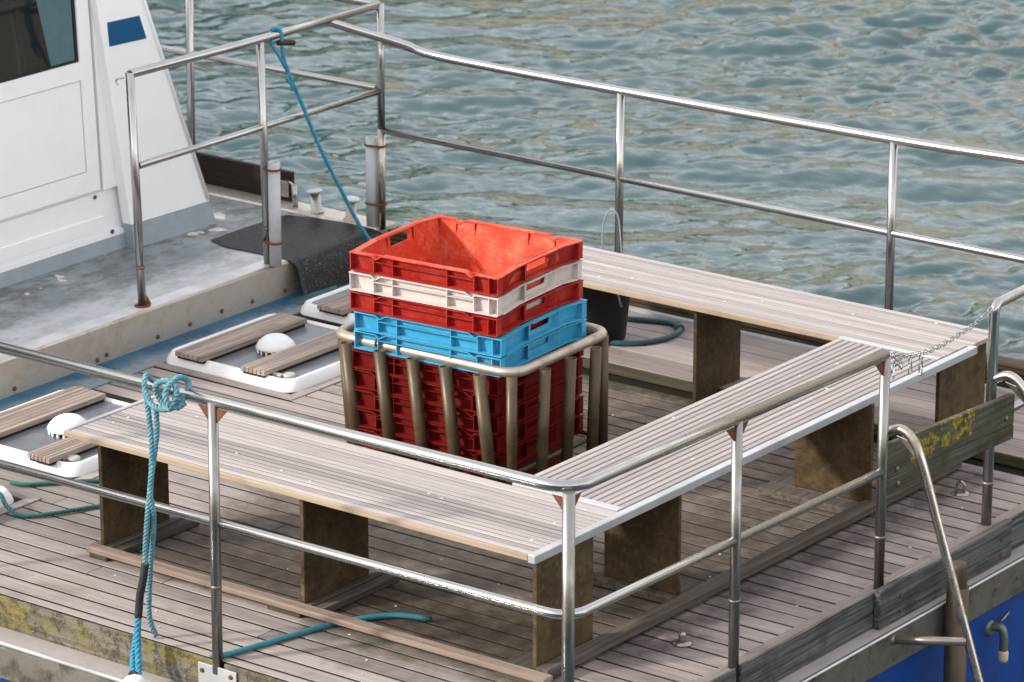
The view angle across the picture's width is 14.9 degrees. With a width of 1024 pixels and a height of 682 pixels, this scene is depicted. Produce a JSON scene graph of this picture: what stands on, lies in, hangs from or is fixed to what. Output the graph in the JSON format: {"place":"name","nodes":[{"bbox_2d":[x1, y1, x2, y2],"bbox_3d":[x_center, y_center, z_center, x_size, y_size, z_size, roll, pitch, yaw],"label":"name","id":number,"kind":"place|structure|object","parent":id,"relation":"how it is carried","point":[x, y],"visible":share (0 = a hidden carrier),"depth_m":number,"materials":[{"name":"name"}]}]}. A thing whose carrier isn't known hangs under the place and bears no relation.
{"place":"outdoors","nodes":[
{"label":"outdoors","id":0,"kind":"place"},
{"bbox_2d":[146,0,1023,359],"bbox_3d":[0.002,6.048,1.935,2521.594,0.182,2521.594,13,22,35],"label":"water","id":1,"kind":"structure","parent":0,"point":[942,70],"depth_m":25.26,"materials":[{"name":"teal liquid"}]},
{"bbox_2d":[0,510,1023,681],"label":"boat hull","id":2,"kind":"object","parent":1,"relation":"on","point":[851,642],"visible":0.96,"depth_m":14.53,"materials":[{"name":"metal"}]},
{"bbox_2d":[0,183,394,399],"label":"side deck","id":3,"kind":"structure","parent":2,"relation":"on","point":[87,311],"depth_m":17.77,"materials":[{"name":"paint"}]},
{"bbox_2d":[0,0,216,288],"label":"cabin","id":4,"kind":"object","parent":3,"relation":"on","point":[65,187],"visible":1,"depth_m":18.04,"materials":[{"name":"white paint"}]},
{"bbox_2d":[0,0,100,220],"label":"door","id":5,"kind":"structure","parent":4,"relation":"in","point":[49,146],"depth_m":17.84,"materials":[{"name":"white paint"}]},
{"bbox_2d":[196,151,293,201],"bbox_3d":[-1.461,-0.841,19.369,0.990,0.147,0.031,13,22,35],"label":"washboard","id":6,"kind":"object","parent":3,"relation":"on","point":[244,176],"visible":0.51,"depth_m":19.28,"materials":[{"name":"brown wood"}]},
{"bbox_2d":[115,1,385,307],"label":"railing","id":7,"kind":"object","parent":3,"relation":"on","point":[262,127],"visible":1,"depth_m":17.85,"materials":[{"name":"silver metal"}]},
{"bbox_2d":[260,160,282,266],"bbox_3d":[-1.107,-0.588,18.040,0.115,0.495,0.072,13,22,35],"label":"plastic pipe","id":8,"kind":"object","parent":7,"relation":"attached to","point":[275,242],"visible":1,"depth_m":18.00,"materials":[{"name":"grey plastic"}]},
{"bbox_2d":[268,26,370,240],"bbox_3d":[-0.882,-0.946,18.160,0.561,1.111,0.060,-13,22,-36],"label":"blue line","id":9,"kind":"object","parent":7,"relation":"attached to","point":[281,42],"visible":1,"depth_m":18.05,"materials":[{"name":"fabric"}]},
{"bbox_2d":[364,136,387,225],"bbox_3d":[-0.648,-0.756,18.635,0.116,0.432,0.072,13,22,35],"label":"plastic pipe","id":10,"kind":"object","parent":7,"relation":"attached to","point":[371,201],"visible":1,"depth_m":18.62,"materials":[{"name":"grey plastic"}]},
{"bbox_2d":[161,0,380,153],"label":"railing","id":11,"kind":"object","parent":3,"relation":"on","point":[189,49],"visible":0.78,"depth_m":19.09,"materials":[{"name":"silver metal"}]},
{"bbox_2d":[285,178,297,206],"bbox_3d":[-1.075,-0.719,19.044,0.030,0.119,0.119,-11,21,-30],"label":"pipe stub","id":12,"kind":"object","parent":3,"relation":"on","point":[294,196],"visible":1,"depth_m":19.00,"materials":[{"name":"silver metal"}]},
{"bbox_2d":[211,215,381,294],"bbox_3d":[-0.990,-0.326,18.569,0.670,0.338,0.657,13,22,35],"label":"rubber mat","id":13,"kind":"object","parent":3,"relation":"on","point":[315,251],"visible":0.56,"depth_m":18.44,"materials":[{"name":"black rubber"}]},
{"bbox_2d":[306,188,323,213],"bbox_3d":[-0.949,-0.674,18.918,0.091,0.122,0.082,13,22,35],"label":"bollard","id":14,"kind":"object","parent":3,"relation":"on","point":[315,201],"visible":1,"depth_m":18.89,"materials":[{"name":"metal"}]},
{"bbox_2d":[343,195,359,221],"bbox_3d":[-0.767,-0.633,18.786,0.085,0.119,0.082,13,22,35],"label":"bollard","id":15,"kind":"object","parent":3,"relation":"on","point":[353,200],"visible":0.73,"depth_m":18.77,"materials":[{"name":"metal"}]},
{"bbox_2d":[0,283,1023,681],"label":"deck","id":16,"kind":"structure","parent":2,"relation":"on","point":[50,563],"depth_m":14.97,"materials":[{"name":"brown wood"}]},
{"bbox_2d":[0,486,13,507],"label":"fender","id":17,"kind":"object","parent":16,"relation":"on","point":[6,493],"visible":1,"depth_m":15.55,"materials":[{"name":"white plastic"}]},
{"bbox_2d":[0,491,99,517],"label":"green rope","id":18,"kind":"object","parent":16,"relation":"on","point":[37,515],"visible":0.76,"depth_m":15.40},
{"bbox_2d":[9,478,98,486],"bbox_3d":[-1.769,0.568,15.752,0.497,0.019,0.050,-1,18,-3],"label":"green rope","id":19,"kind":"object","parent":16,"relation":"on","point":[40,483],"visible":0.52,"depth_m":15.73,"materials":[{"name":"teal fabric"}]},
{"bbox_2d":[0,386,129,476],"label":"deck hatch","id":20,"kind":"object","parent":16,"relation":"on","point":[32,434],"visible":0.7,"depth_m":16.20,"materials":[{"name":"white plastic"}]},
{"bbox_2d":[166,312,354,392],"bbox_3d":[-1.021,0.017,17.339,0.760,0.108,0.790,13,22,35],"label":"deck hatch","id":21,"kind":"object","parent":16,"relation":"on","point":[283,352],"visible":0.84,"depth_m":17.21,"materials":[{"name":"white plastic"}]},
{"bbox_2d":[290,285,338,304],"bbox_3d":[-0.898,-0.216,18.162,0.272,0.039,0.073,-13,22,-35],"label":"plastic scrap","id":22,"kind":"object","parent":16,"relation":"on","point":[300,300],"visible":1,"depth_m":18.14,"materials":[{"name":"teal plastic"}]},
{"bbox_2d":[209,612,431,657],"bbox_3d":[-0.706,1.069,14.226,0.869,0.051,0.136,-8,19,-24],"label":"garden hose","id":23,"kind":"object","parent":16,"relation":"on","point":[295,634],"visible":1,"depth_m":14.24,"materials":[{"name":"teal rubber"}]},
{"bbox_2d":[300,284,354,324],"bbox_3d":[-0.473,-0.187,18.033,0.760,0.074,0.795,13,22,35],"label":"deck hatch","id":24,"kind":"object","parent":16,"relation":"on","point":[333,306],"visible":0.19,"depth_m":17.89,"materials":[{"name":"white plastic"}]},
{"bbox_2d":[64,394,616,681],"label":"bench","id":25,"kind":"object","parent":16,"relation":"on","point":[343,492],"visible":0.93,"depth_m":14.46,"materials":[{"name":"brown wood"}]},
{"bbox_2d":[0,342,890,681],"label":"railing","id":26,"kind":"object","parent":16,"relation":"on","point":[568,498],"visible":1,"depth_m":13.70,"materials":[{"name":"silver metal"}]},
{"bbox_2d":[129,372,191,674],"bbox_3d":[-1.264,0.663,13.925,0.242,1.148,0.209,13,22,35],"label":"mooring rope","id":27,"kind":"object","parent":26,"relation":"hanging from","point":[176,403],"visible":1,"depth_m":13.89,"materials":[{"name":"teal fabric"}]},
{"bbox_2d":[120,670,149,681],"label":"fender","id":28,"kind":"object","parent":27,"relation":"hanging from","point":[133,676],"visible":1,"depth_m":13.94,"materials":[{"name":"white plastic"}]},
{"bbox_2d":[886,393,1014,494],"bbox_3d":[1.659,0.381,14.877,0.036,0.232,0.940,13,22,35],"label":"gate board","id":29,"kind":"object","parent":26,"relation":"attached to","point":[961,436],"visible":1,"depth_m":14.88,"materials":[{"name":"wood"}]},
{"bbox_2d":[336,320,608,484],"bbox_3d":[-0.157,0.236,15.835,0.995,0.611,0.774,13,22,35],"label":"crate cage","id":30,"kind":"object","parent":16,"relation":"on","point":[595,433],"visible":0.64,"depth_m":15.53,"materials":[{"name":"metal"}]},
{"bbox_2d":[357,414,583,483],"bbox_3d":[-0.174,0.416,15.879,0.706,0.224,0.640,11,21,30],"label":"fish crate","id":31,"kind":"object","parent":30,"relation":"in","point":[526,454],"visible":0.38,"depth_m":15.67,"materials":[{"name":"red plastic"}]},
{"bbox_2d":[357,395,583,455],"bbox_3d":[-0.176,0.339,15.853,0.706,0.224,0.640,11,21,32],"label":"fish crate","id":32,"kind":"object","parent":31,"relation":"on","point":[436,433],"visible":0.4,"depth_m":15.62,"materials":[{"name":"red plastic"}]},
{"bbox_2d":[354,375,582,435],"bbox_3d":[-0.180,0.260,15.832,0.706,0.224,0.640,11,21,31],"label":"fish crate","id":33,"kind":"object","parent":32,"relation":"on","point":[434,413],"visible":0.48,"depth_m":15.60,"materials":[{"name":"red plastic"}]},
{"bbox_2d":[353,357,583,416],"bbox_3d":[-0.179,0.182,15.808,0.706,0.224,0.640,11,21,32],"label":"fish crate","id":34,"kind":"object","parent":33,"relation":"on","point":[431,393],"visible":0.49,"depth_m":15.57,"materials":[{"name":"red plastic"}]},
{"bbox_2d":[351,341,583,396],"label":"fish crate","id":35,"kind":"object","parent":34,"relation":"on","point":[429,372],"visible":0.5,"depth_m":15.54,"materials":[{"name":"red plastic"}]},
{"bbox_2d":[353,318,586,377],"bbox_3d":[-0.165,0.029,15.753,0.706,0.224,0.640,11,21,31],"label":"fish crate","id":36,"kind":"object","parent":35,"relation":"on","point":[557,338],"visible":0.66,"depth_m":15.55,"materials":[{"name":"blue plastic"}]},
{"bbox_2d":[353,298,586,357],"bbox_3d":[-0.164,-0.047,15.724,0.706,0.224,0.640,11,21,31],"label":"fish crate","id":37,"kind":"object","parent":36,"relation":"on","point":[513,340],"visible":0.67,"depth_m":15.49,"materials":[{"name":"blue plastic"}]},
{"bbox_2d":[349,279,583,337],"bbox_3d":[-0.179,-0.127,15.705,0.706,0.224,0.640,11,21,31],"label":"fish crate","id":38,"kind":"object","parent":37,"relation":"on","point":[499,326],"visible":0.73,"depth_m":15.47,"materials":[{"name":"red plastic"}]},
{"bbox_2d":[349,259,582,316],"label":"fish crate","id":39,"kind":"object","parent":38,"relation":"on","point":[444,297],"visible":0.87,"depth_m":15.45,"materials":[{"name":"white plastic"}]},
{"bbox_2d":[349,215,583,296],"bbox_3d":[-0.180,-0.284,15.660,0.706,0.224,0.640,11,21,31],"label":"fish crate","id":40,"kind":"object","parent":39,"relation":"on","point":[484,258],"visible":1,"depth_m":15.79,"materials":[{"name":"red plastic"}]},
{"bbox_2d":[114,415,962,674],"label":"crumbs","id":41,"kind":"object","parent":16,"relation":"on","point":[498,584],"visible":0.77,"depth_m":14.50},
{"bbox_2d":[581,287,629,345],"bbox_3d":[0.382,-0.163,17.390,0.323,0.314,0.320,13,22,35],"label":"bucket","id":42,"kind":"object","parent":16,"relation":"on","point":[608,311],"visible":0.24,"depth_m":17.27,"materials":[{"name":"black plastic"}]},
{"bbox_2d":[609,316,683,345],"bbox_3d":[0.536,-0.040,17.486,0.376,0.026,0.446,13,22,35],"label":"garden hose","id":43,"kind":"object","parent":16,"relation":"on","point":[676,333],"visible":0.79,"depth_m":17.41,"materials":[{"name":"teal rubber"}]},
{"bbox_2d":[673,321,684,330],"bbox_3d":[0.746,-0.063,17.551,0.038,0.038,0.057,-5,18,-14],"label":"hose coupling","id":44,"kind":"object","parent":43,"relation":"attached to","point":[677,325],"visible":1,"depth_m":17.54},
{"bbox_2d":[672,631,692,646],"bbox_3d":[0.614,1.069,14.144,0.076,0.044,0.076,13,22,35],"label":"deck fitting","id":45,"kind":"object","parent":16,"relation":"on","point":[681,641],"visible":1,"depth_m":14.13,"materials":[{"name":"silver metal"}]},
{"bbox_2d":[512,336,976,677],"bbox_3d":[0.799,0.568,15.007,0.570,0.473,3.002,13,22,35],"label":"bench","id":46,"kind":"object","parent":16,"relation":"on","point":[829,430],"visible":0.81,"depth_m":14.93,"materials":[{"name":"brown wood"}]},
{"bbox_2d":[580,246,987,421],"bbox_3d":[0.870,0.014,16.750,2.492,0.472,0.452,13,22,35],"label":"bench","id":47,"kind":"object","parent":16,"relation":"on","point":[722,307],"visible":0.64,"depth_m":16.53,"materials":[{"name":"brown wood"}]},
{"bbox_2d":[951,480,969,496],"bbox_3d":[1.790,0.582,15.647,0.076,0.058,0.076,13,22,35],"label":"deck fitting","id":48,"kind":"object","parent":16,"relation":"on","point":[960,493],"visible":1,"depth_m":15.64,"materials":[{"name":"silver metal"}]},
{"bbox_2d":[981,284,1023,525],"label":"railing","id":49,"kind":"object","parent":16,"relation":"on","point":[991,385],"visible":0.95,"depth_m":15.13,"materials":[{"name":"silver metal"}]},
{"bbox_2d":[890,304,996,378],"bbox_3d":[1.623,0.018,14.757,0.035,0.142,0.761,12,21,34],"label":"chain","id":50,"kind":"object","parent":49,"relation":"hanging from","point":[900,356],"visible":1,"depth_m":14.63,"materials":[{"name":"silver metal"}]},
{"bbox_2d":[388,227,1023,388],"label":"bulwark","id":51,"kind":"object","parent":2,"relation":"on","point":[1014,365],"visible":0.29,"depth_m":17.43,"materials":[{"name":"brown wood"}]},
{"bbox_2d":[324,15,1023,309],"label":"railing","id":52,"kind":"object","parent":51,"relation":"on","point":[620,179],"visible":0.98,"depth_m":17.41,"materials":[{"name":"silver metal"}]},
{"bbox_2d":[602,209,621,253],"bbox_3d":[0.451,-0.443,17.812,0.110,0.336,0.038,13,22,35],"label":"cord loop","id":53,"kind":"object","parent":52,"relation":"hanging from","point":[619,228],"visible":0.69,"depth_m":17.78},
{"bbox_2d":[888,371,1023,681],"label":"boarding ladder","id":54,"kind":"object","parent":2,"relation":"attached to","point":[911,443],"visible":1,"depth_m":14.50,"materials":[{"name":"silver metal"}]},
{"bbox_2d":[943,560,968,681],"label":"fender pipe","id":55,"kind":"object","parent":2,"relation":"attached to","point":[954,664],"visible":0.61,"depth_m":14.87,"materials":[{"name":"metal"}]},
{"bbox_2d":[985,611,1009,662],"bbox_3d":[1.911,1.159,15.358,0.089,0.183,0.129,13,22,35],"label":"outlet valve","id":56,"kind":"object","parent":2,"relation":"attached to","point":[992,627],"visible":1,"depth_m":15.33,"materials":[{"name":"grey metal"}]}
]}

